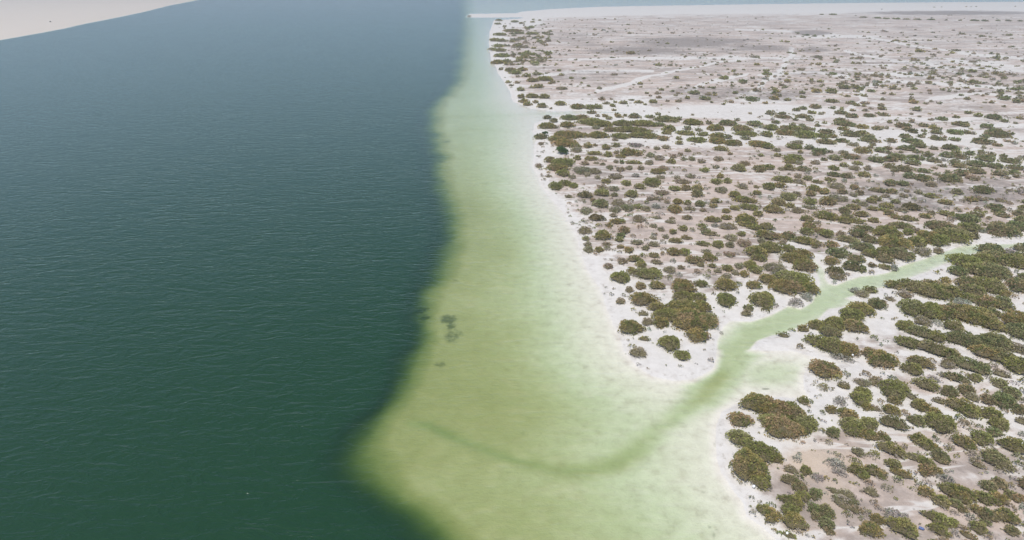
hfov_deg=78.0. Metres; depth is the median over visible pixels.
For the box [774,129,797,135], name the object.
mangrove shrub
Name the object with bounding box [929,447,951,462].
mangrove shrub
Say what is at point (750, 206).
mangrove shrub
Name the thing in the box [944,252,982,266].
mangrove shrub
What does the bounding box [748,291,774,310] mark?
mangrove shrub
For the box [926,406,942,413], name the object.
mangrove shrub
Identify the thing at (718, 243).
mangrove shrub
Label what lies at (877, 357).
mangrove thicket
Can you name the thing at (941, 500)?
mangrove shrub
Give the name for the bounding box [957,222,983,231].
mangrove shrub
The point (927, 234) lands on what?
mangrove shrub
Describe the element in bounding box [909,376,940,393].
mangrove shrub
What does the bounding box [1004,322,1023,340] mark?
mangrove shrub
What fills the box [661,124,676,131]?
mangrove shrub
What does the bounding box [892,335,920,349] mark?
mangrove shrub
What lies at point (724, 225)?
dry shrub
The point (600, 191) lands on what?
mangrove shrub
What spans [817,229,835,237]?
mangrove shrub
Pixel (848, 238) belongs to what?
mangrove shrub
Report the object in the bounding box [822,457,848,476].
dry shrub
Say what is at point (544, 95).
mangrove shrub
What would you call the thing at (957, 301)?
dry shrub
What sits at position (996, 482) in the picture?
mangrove thicket
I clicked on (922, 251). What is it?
dry shrub
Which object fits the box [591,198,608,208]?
mangrove shrub
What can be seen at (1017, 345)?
dry shrub
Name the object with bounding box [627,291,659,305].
mangrove shrub
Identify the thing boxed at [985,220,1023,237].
mangrove shrub
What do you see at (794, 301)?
dry shrub
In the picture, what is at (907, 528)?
mangrove shrub
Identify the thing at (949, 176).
mangrove shrub
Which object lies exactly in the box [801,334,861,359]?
mangrove thicket
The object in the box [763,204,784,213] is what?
mangrove shrub
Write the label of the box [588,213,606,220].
mangrove shrub
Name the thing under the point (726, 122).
mangrove shrub
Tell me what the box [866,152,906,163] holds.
mangrove thicket
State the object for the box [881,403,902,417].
mangrove shrub
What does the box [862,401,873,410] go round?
mangrove shrub
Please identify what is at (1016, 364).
mangrove shrub
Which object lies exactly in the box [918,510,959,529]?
mangrove thicket
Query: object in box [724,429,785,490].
mangrove thicket
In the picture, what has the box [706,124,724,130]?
mangrove shrub
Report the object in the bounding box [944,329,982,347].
mangrove shrub
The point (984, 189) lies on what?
mangrove shrub
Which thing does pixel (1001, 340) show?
mangrove shrub
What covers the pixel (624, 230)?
mangrove thicket
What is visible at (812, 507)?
mangrove shrub
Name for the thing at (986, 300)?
mangrove shrub
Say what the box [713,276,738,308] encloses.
mangrove thicket
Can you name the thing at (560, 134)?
mangrove thicket
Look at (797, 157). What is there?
mangrove shrub
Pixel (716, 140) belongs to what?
mangrove shrub
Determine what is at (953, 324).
mangrove shrub
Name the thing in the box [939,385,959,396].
mangrove shrub
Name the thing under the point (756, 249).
mangrove shrub
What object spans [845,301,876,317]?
mangrove shrub
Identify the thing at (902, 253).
mangrove shrub
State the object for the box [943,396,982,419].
mangrove thicket
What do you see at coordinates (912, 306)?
mangrove shrub
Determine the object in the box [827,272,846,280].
dry shrub
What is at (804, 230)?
mangrove shrub
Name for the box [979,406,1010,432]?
mangrove thicket
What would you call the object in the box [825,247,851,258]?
mangrove shrub
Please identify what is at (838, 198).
dry shrub
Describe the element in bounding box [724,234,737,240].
dry shrub
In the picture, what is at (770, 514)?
mangrove thicket
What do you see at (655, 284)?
mangrove shrub
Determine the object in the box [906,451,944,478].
mangrove thicket
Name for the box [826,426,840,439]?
mangrove shrub
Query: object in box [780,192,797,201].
mangrove shrub
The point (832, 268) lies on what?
mangrove shrub
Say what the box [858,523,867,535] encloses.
mangrove shrub
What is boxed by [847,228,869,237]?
mangrove shrub
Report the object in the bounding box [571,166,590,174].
dry shrub
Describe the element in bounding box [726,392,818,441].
mangrove thicket
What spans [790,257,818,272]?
mangrove shrub
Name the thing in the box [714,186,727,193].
dry shrub
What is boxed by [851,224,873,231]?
mangrove shrub
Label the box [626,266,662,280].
mangrove thicket
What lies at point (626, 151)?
mangrove shrub
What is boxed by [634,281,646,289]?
mangrove shrub
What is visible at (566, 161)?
mangrove shrub
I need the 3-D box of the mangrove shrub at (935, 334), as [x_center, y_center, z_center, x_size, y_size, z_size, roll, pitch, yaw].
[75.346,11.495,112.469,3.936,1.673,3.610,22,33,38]
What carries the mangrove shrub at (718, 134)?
on the ground
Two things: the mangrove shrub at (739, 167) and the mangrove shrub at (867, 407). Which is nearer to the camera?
the mangrove shrub at (867, 407)
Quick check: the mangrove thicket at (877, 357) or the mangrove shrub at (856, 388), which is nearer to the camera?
the mangrove shrub at (856, 388)
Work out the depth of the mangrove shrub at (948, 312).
118.60 m
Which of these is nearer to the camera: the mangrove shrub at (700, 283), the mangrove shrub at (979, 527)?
the mangrove shrub at (979, 527)
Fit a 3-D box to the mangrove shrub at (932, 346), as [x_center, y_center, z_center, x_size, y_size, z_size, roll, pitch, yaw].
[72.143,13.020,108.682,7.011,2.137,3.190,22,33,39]
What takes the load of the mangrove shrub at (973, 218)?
on the ground
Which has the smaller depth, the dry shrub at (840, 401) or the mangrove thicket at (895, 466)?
the mangrove thicket at (895, 466)
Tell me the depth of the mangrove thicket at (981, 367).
103.51 m
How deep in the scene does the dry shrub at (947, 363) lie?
104.22 m
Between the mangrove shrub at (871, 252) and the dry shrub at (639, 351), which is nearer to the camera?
the dry shrub at (639, 351)
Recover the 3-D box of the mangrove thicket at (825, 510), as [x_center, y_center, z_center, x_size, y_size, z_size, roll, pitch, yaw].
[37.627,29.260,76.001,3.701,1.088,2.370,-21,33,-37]
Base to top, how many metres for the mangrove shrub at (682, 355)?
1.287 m
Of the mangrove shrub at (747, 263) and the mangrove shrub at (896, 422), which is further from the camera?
the mangrove shrub at (747, 263)
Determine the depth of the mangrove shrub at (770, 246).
146.89 m
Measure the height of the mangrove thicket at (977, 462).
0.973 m
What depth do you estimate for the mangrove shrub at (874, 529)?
73.38 m
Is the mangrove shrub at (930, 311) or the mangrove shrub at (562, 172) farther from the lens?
the mangrove shrub at (562, 172)
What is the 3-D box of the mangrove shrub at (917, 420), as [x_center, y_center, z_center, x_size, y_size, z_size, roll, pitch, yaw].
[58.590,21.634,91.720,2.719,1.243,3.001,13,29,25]
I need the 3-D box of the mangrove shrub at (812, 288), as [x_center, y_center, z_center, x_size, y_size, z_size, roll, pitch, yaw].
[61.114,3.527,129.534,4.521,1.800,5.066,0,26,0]
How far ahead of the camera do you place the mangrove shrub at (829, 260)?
141.28 m
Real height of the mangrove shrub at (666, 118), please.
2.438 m
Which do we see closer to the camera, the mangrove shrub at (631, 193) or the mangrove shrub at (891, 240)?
the mangrove shrub at (891, 240)
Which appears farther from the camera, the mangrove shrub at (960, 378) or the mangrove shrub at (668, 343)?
the mangrove shrub at (668, 343)
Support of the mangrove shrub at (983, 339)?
on the ground
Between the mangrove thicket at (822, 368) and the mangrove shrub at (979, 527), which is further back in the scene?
the mangrove thicket at (822, 368)
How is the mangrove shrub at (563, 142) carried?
on the ground
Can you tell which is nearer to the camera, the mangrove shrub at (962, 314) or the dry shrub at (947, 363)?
the dry shrub at (947, 363)
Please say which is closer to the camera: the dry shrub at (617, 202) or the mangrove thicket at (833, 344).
the mangrove thicket at (833, 344)
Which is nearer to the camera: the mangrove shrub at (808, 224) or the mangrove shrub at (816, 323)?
the mangrove shrub at (816, 323)
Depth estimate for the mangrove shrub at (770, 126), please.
257.90 m
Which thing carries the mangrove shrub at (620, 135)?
on the ground
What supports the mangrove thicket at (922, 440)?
on the ground
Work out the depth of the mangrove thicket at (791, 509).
76.44 m
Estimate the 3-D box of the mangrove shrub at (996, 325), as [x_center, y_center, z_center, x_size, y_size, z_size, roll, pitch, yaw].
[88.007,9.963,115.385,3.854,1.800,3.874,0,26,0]
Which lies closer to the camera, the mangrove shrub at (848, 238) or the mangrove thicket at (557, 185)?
the mangrove shrub at (848, 238)
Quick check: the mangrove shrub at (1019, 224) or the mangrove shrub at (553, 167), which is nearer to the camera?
the mangrove shrub at (1019, 224)
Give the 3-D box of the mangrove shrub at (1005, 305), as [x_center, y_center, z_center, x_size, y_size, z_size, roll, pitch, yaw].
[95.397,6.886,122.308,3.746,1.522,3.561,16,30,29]
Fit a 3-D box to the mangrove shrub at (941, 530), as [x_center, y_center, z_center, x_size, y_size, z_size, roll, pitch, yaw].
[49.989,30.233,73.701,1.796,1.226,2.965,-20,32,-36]
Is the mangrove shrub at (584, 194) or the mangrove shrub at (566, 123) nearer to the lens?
the mangrove shrub at (584, 194)
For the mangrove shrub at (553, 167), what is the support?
on the ground
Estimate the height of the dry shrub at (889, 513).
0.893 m
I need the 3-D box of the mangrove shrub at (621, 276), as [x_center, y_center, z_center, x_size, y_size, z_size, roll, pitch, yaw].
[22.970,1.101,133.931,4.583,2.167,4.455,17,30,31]
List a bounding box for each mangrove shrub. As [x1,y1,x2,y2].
[490,59,506,63]
[493,52,509,56]
[526,93,538,97]
[537,122,555,128]
[539,93,549,97]
[545,163,570,171]
[550,138,577,146]
[551,157,575,166]
[555,169,570,177]
[559,114,576,120]
[560,121,575,127]
[570,103,584,108]
[574,114,587,119]
[576,191,593,198]
[587,131,609,138]
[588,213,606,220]
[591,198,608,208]
[592,229,613,240]
[593,188,608,196]
[608,270,629,283]
[609,218,625,224]
[610,132,629,137]
[611,126,656,132]
[612,119,631,126]
[617,319,646,335]
[619,147,634,155]
[624,189,638,198]
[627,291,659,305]
[628,131,659,138]
[630,119,657,126]
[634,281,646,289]
[642,177,660,187]
[647,280,665,289]
[653,115,679,122]
[656,335,680,353]
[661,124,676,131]
[667,204,682,213]
[672,198,682,203]
[673,350,690,360]
[683,118,703,125]
[684,255,706,264]
[686,136,707,142]
[691,188,704,197]
[693,278,708,287]
[694,200,705,207]
[702,252,717,261]
[704,215,721,222]
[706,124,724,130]
[708,132,726,138]
[709,137,724,143]
[710,240,723,248]
[716,119,737,126]
[724,139,742,145]
[730,163,746,171]
[731,124,753,131]
[731,195,759,203]
[732,130,759,136]
[733,213,758,224]
[738,203,760,210]
[742,245,767,257]
[743,260,755,266]
[746,140,768,147]
[746,280,762,289]
[747,265,763,274]
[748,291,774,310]
[749,253,767,261]
[751,165,766,172]
[753,229,784,240]
[757,273,778,284]
[758,222,774,229]
[759,241,783,254]
[760,182,775,190]
[761,124,778,130]
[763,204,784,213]
[769,197,786,205]
[771,175,792,182]
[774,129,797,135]
[778,252,813,262]
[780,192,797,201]
[780,231,796,240]
[780,243,796,252]
[782,154,804,160]
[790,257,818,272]
[792,130,817,138]
[792,248,814,257]
[797,227,814,235]
[800,464,812,475]
[802,221,816,228]
[804,281,821,295]
[806,319,824,330]
[806,501,819,513]
[809,487,822,499]
[811,210,835,220]
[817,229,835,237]
[818,324,841,338]
[819,196,837,205]
[822,316,845,331]
[824,255,839,265]
[825,240,840,247]
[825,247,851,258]
[825,265,845,274]
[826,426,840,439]
[835,235,860,243]
[838,307,865,321]
[841,260,863,271]
[842,319,869,334]
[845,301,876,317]
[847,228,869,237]
[847,254,866,263]
[848,389,872,407]
[849,242,875,251]
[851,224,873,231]
[852,386,871,394]
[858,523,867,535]
[860,248,879,258]
[861,234,878,243]
[861,520,886,538]
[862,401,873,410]
[866,297,886,309]
[868,513,886,526]
[872,225,903,236]
[873,441,907,459]
[874,253,894,264]
[875,246,891,256]
[876,233,913,250]
[876,414,911,431]
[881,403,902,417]
[882,280,904,289]
[885,516,921,539]
[886,221,915,229]
[886,247,915,261]
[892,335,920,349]
[895,319,913,334]
[896,298,926,318]
[897,277,923,284]
[898,361,924,376]
[901,201,922,210]
[904,355,936,370]
[905,324,931,339]
[905,414,926,427]
[906,235,926,246]
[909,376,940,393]
[916,229,936,243]
[916,339,945,357]
[919,219,965,230]
[919,301,943,321]
[921,278,943,286]
[922,411,959,434]
[925,523,953,538]
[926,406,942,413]
[928,232,951,246]
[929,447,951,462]
[930,329,946,343]
[931,226,974,244]
[932,493,951,509]
[933,347,964,358]
[936,304,958,321]
[938,172,963,182]
[938,371,971,384]
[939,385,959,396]
[941,282,962,297]
[942,318,964,331]
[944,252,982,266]
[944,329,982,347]
[946,265,969,275]
[946,302,961,309]
[951,304,984,324]
[953,213,981,222]
[953,275,981,287]
[955,383,976,394]
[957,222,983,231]
[958,283,986,294]
[959,262,986,275]
[960,290,980,303]
[960,306,1000,330]
[967,344,998,359]
[967,520,988,535]
[969,503,983,513]
[971,185,995,193]
[971,249,1015,267]
[971,253,997,263]
[972,242,1005,252]
[973,276,1008,295]
[973,294,1000,308]
[974,334,993,348]
[976,260,1013,280]
[980,330,1014,351]
[982,318,1007,332]
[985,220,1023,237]
[985,346,1015,362]
[985,426,1002,437]
[987,307,1003,318]
[988,377,1008,387]
[994,295,1013,304]
[994,436,1023,455]
[994,507,1022,526]
[995,253,1023,269]
[996,300,1015,309]
[996,356,1023,375]
[1001,308,1023,324]
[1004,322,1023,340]
[1004,524,1020,537]
[1005,277,1023,293]
[1006,220,1023,230]
[1010,403,1023,415]
[1015,475,1023,487]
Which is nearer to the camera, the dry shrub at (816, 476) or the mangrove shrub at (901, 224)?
the dry shrub at (816, 476)
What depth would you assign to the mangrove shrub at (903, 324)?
115.37 m
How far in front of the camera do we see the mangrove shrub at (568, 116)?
276.35 m
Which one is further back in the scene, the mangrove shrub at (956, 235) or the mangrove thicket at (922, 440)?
the mangrove shrub at (956, 235)
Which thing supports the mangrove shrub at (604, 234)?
on the ground
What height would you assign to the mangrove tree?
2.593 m
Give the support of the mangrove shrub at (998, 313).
on the ground
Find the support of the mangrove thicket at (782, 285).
on the ground
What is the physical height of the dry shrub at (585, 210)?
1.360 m
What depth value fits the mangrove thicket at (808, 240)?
150.70 m
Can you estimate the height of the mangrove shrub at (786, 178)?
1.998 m
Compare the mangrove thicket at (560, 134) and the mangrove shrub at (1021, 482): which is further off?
the mangrove thicket at (560, 134)
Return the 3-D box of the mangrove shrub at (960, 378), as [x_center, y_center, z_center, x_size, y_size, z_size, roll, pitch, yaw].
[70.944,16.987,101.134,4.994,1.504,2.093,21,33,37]
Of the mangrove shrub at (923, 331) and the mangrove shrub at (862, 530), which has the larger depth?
the mangrove shrub at (923, 331)
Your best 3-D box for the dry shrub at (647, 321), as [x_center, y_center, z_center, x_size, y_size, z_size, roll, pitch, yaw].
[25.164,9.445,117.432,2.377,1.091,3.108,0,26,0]
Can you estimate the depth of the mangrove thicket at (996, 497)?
77.89 m
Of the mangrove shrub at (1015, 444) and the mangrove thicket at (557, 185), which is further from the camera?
the mangrove thicket at (557, 185)
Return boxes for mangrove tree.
[556,146,568,153]
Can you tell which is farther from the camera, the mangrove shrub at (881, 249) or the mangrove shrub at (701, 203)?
the mangrove shrub at (701, 203)
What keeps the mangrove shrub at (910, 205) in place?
on the ground
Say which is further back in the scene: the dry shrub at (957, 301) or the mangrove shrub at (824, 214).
the mangrove shrub at (824, 214)
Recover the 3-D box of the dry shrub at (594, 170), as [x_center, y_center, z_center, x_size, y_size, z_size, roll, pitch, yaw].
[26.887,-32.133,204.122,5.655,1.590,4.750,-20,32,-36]
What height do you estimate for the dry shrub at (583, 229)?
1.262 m
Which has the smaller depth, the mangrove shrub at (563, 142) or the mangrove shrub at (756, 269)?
the mangrove shrub at (756, 269)
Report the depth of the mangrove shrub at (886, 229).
155.70 m
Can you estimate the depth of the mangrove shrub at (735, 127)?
255.52 m
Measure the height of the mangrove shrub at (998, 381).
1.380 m
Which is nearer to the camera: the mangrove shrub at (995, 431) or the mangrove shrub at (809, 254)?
the mangrove shrub at (995, 431)
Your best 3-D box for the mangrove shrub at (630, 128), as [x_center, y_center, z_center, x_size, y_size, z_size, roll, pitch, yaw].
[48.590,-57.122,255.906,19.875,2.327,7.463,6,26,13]
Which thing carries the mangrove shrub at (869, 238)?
on the ground
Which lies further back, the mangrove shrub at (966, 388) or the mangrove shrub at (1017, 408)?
the mangrove shrub at (966, 388)
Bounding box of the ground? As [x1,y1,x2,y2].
[0,0,1023,539]
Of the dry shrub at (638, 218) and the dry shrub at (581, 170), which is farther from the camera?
the dry shrub at (581, 170)
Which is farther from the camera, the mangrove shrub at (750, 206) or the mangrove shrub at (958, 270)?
the mangrove shrub at (750, 206)
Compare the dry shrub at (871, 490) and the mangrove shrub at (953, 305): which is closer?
the dry shrub at (871, 490)
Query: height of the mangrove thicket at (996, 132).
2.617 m
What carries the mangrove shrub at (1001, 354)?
on the ground
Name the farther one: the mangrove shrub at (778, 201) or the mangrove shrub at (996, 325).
the mangrove shrub at (778, 201)
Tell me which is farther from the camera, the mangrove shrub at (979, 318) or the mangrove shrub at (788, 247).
the mangrove shrub at (788, 247)
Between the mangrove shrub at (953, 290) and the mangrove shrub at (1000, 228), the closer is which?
the mangrove shrub at (953, 290)
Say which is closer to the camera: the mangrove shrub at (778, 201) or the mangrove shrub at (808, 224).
the mangrove shrub at (808, 224)
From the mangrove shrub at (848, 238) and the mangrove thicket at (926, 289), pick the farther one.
the mangrove shrub at (848, 238)
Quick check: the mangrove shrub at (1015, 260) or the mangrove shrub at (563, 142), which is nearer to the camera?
the mangrove shrub at (1015, 260)
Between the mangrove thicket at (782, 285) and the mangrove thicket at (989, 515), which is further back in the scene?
the mangrove thicket at (782, 285)
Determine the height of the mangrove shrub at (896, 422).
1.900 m
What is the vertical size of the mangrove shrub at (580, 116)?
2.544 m
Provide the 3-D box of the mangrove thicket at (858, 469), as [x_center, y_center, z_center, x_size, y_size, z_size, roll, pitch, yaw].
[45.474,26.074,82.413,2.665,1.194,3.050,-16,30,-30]
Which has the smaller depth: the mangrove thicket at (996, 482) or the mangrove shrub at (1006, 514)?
the mangrove shrub at (1006, 514)
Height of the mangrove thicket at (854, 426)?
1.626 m
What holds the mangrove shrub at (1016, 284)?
on the ground
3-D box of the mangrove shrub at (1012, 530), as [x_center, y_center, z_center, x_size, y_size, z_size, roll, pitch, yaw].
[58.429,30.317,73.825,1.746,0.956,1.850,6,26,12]
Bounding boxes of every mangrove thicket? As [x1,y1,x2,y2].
[548,130,586,141]
[548,179,578,189]
[576,117,612,126]
[615,225,629,237]
[626,255,646,267]
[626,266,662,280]
[645,278,720,342]
[666,247,691,255]
[669,234,692,242]
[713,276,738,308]
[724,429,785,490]
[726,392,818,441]
[754,503,781,524]
[764,278,808,295]
[773,269,814,284]
[776,490,812,532]
[778,473,807,491]
[790,235,824,248]
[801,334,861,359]
[804,358,842,380]
[810,502,836,521]
[811,147,828,155]
[817,516,836,536]
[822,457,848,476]
[824,404,858,417]
[825,486,864,514]
[837,416,866,438]
[838,206,854,218]
[846,462,869,481]
[852,375,882,386]
[860,346,900,369]
[861,416,890,441]
[863,463,888,480]
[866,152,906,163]
[877,378,911,405]
[883,458,915,479]
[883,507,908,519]
[899,282,953,302]
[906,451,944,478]
[907,432,940,451]
[909,398,932,412]
[917,484,936,497]
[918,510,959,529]
[937,482,977,504]
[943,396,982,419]
[945,355,992,376]
[946,429,996,451]
[950,498,969,513]
[968,457,988,469]
[970,489,1010,506]
[976,475,1010,491]
[977,448,1014,473]
[978,506,1002,526]
[979,386,1022,410]
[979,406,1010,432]
[983,128,1014,138]
[984,203,1005,211]
[1003,489,1023,502]
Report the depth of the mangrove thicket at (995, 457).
83.78 m
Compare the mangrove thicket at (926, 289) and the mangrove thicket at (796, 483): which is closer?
the mangrove thicket at (796, 483)
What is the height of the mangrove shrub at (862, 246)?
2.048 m
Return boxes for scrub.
[467,6,1023,539]
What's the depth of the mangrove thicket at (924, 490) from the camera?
79.09 m
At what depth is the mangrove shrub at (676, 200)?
176.81 m
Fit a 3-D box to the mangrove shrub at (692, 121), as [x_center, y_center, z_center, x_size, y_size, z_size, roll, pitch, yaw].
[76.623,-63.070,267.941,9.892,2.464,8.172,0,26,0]
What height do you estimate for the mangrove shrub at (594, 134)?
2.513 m
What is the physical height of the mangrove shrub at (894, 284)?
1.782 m
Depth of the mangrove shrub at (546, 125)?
260.60 m
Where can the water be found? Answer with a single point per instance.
(226, 234)
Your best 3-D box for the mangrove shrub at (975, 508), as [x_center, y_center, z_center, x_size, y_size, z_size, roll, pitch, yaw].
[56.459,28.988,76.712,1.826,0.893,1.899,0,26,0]
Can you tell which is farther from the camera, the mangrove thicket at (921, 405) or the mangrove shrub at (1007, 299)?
the mangrove shrub at (1007, 299)
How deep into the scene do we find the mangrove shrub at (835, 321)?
115.82 m
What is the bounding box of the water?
[0,0,1023,539]
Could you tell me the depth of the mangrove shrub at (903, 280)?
131.12 m
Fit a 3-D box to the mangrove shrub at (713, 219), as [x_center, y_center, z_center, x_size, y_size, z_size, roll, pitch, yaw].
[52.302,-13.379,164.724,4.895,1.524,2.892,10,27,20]
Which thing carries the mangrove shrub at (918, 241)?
on the ground
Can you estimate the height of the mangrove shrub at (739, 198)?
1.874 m
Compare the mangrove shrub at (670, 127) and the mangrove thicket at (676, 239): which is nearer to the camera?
the mangrove thicket at (676, 239)
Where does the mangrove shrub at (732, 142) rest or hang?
on the ground
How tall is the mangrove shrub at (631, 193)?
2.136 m
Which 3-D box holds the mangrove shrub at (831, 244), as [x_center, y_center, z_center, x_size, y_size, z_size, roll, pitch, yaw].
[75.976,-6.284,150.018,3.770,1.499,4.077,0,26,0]
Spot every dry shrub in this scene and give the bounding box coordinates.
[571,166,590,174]
[577,225,592,234]
[579,206,593,214]
[589,168,601,173]
[610,198,625,206]
[620,204,634,211]
[628,346,647,357]
[631,214,647,222]
[641,317,653,325]
[662,266,676,273]
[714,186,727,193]
[718,222,737,229]
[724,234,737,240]
[734,262,744,268]
[736,238,751,246]
[761,262,785,273]
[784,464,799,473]
[787,297,804,306]
[811,472,824,482]
[826,194,848,201]
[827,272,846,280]
[829,353,856,363]
[833,395,847,406]
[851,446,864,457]
[861,486,880,497]
[911,247,932,256]
[914,316,932,327]
[936,473,956,483]
[938,358,957,369]
[952,297,972,305]
[1008,342,1023,354]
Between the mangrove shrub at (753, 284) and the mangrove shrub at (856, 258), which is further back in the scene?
the mangrove shrub at (856, 258)
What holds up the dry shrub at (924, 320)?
on the ground
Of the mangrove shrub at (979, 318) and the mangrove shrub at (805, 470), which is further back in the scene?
the mangrove shrub at (979, 318)
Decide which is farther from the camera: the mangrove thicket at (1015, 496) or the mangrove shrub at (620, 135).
the mangrove shrub at (620, 135)
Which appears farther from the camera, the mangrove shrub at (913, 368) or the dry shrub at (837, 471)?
the mangrove shrub at (913, 368)
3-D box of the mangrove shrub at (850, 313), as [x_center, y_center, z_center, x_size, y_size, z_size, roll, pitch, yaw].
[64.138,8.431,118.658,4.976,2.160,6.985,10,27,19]
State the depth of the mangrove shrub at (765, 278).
132.45 m
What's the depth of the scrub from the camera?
208.66 m
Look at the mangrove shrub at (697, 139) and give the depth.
239.73 m
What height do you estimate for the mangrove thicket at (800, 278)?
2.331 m
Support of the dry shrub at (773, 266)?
on the ground
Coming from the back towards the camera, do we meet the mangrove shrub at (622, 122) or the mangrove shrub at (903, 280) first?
the mangrove shrub at (622, 122)
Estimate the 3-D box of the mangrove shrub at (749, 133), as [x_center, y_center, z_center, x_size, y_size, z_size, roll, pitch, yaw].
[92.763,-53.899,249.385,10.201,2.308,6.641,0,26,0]
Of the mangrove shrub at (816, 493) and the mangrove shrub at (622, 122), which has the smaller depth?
the mangrove shrub at (816, 493)
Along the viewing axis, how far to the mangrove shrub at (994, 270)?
134.80 m
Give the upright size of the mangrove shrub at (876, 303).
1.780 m
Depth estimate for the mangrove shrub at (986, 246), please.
147.31 m
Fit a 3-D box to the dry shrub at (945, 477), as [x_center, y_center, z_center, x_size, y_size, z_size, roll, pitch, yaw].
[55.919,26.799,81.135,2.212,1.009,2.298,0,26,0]
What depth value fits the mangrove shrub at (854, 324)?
114.41 m
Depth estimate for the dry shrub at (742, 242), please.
150.31 m
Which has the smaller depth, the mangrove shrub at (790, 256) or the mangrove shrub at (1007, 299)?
the mangrove shrub at (1007, 299)
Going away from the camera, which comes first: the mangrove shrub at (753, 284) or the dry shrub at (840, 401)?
the dry shrub at (840, 401)
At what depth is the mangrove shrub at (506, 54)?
471.23 m
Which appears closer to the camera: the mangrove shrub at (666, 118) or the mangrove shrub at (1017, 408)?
the mangrove shrub at (1017, 408)
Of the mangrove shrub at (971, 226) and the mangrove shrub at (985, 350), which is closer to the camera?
the mangrove shrub at (985, 350)
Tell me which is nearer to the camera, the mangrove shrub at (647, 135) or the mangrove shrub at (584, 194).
the mangrove shrub at (584, 194)
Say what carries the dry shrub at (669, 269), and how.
on the ground
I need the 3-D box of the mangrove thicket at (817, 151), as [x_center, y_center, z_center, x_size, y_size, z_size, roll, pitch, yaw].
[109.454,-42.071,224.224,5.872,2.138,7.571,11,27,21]
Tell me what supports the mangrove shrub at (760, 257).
on the ground
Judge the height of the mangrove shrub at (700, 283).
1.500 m
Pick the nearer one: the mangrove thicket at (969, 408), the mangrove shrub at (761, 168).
the mangrove thicket at (969, 408)
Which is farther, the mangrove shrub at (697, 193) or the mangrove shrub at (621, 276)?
the mangrove shrub at (697, 193)
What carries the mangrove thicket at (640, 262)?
on the ground
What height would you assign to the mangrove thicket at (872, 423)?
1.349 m
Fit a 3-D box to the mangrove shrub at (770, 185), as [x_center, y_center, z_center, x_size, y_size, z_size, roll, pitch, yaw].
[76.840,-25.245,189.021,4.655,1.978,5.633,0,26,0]
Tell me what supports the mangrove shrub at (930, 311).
on the ground
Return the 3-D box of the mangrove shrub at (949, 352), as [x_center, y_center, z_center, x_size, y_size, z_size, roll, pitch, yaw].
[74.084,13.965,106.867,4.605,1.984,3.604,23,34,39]
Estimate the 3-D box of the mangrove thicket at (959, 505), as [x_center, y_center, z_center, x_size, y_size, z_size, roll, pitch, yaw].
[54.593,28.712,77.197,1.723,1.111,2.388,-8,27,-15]
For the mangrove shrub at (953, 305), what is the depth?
121.50 m
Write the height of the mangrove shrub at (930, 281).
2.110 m
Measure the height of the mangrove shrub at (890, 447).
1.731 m
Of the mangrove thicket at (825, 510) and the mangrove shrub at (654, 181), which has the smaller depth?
the mangrove thicket at (825, 510)
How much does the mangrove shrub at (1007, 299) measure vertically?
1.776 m
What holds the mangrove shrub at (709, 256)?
on the ground
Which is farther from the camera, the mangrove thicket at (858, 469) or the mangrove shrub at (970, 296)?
the mangrove shrub at (970, 296)
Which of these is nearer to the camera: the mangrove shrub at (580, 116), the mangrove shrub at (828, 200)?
the mangrove shrub at (828, 200)
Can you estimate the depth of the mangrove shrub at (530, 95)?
322.02 m
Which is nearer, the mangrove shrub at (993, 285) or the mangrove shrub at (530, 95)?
the mangrove shrub at (993, 285)
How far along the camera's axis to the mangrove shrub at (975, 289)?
127.56 m
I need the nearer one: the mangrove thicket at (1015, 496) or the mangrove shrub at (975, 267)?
the mangrove thicket at (1015, 496)
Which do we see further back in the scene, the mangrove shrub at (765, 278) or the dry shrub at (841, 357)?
the mangrove shrub at (765, 278)
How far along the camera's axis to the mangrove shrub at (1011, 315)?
116.95 m
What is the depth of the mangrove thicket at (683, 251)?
145.10 m
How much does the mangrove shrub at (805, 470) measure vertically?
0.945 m
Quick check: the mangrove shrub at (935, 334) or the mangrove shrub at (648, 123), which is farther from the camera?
the mangrove shrub at (648, 123)
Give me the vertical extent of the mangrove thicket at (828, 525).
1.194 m
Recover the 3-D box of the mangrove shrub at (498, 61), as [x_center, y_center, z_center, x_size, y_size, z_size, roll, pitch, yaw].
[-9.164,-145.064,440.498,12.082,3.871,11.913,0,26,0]
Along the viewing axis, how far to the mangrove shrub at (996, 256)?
141.76 m
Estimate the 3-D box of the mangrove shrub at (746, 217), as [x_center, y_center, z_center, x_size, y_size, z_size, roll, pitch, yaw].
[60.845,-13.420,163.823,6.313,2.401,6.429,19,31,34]
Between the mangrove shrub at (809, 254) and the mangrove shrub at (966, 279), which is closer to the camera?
the mangrove shrub at (966, 279)
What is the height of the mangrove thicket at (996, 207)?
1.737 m
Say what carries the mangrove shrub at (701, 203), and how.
on the ground
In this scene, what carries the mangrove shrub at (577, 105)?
on the ground
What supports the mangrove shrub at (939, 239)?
on the ground
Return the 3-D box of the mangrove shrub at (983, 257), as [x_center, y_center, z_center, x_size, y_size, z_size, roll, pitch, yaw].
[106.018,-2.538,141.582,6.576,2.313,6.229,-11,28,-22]
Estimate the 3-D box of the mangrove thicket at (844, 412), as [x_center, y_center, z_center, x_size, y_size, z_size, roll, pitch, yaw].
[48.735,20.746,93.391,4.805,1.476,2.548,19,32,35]
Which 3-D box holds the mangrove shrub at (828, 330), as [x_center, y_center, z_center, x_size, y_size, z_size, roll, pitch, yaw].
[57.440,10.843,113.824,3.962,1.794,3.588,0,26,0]
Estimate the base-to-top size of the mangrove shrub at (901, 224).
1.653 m
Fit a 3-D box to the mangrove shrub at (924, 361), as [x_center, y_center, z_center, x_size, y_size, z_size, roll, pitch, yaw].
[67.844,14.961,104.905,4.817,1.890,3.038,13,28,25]

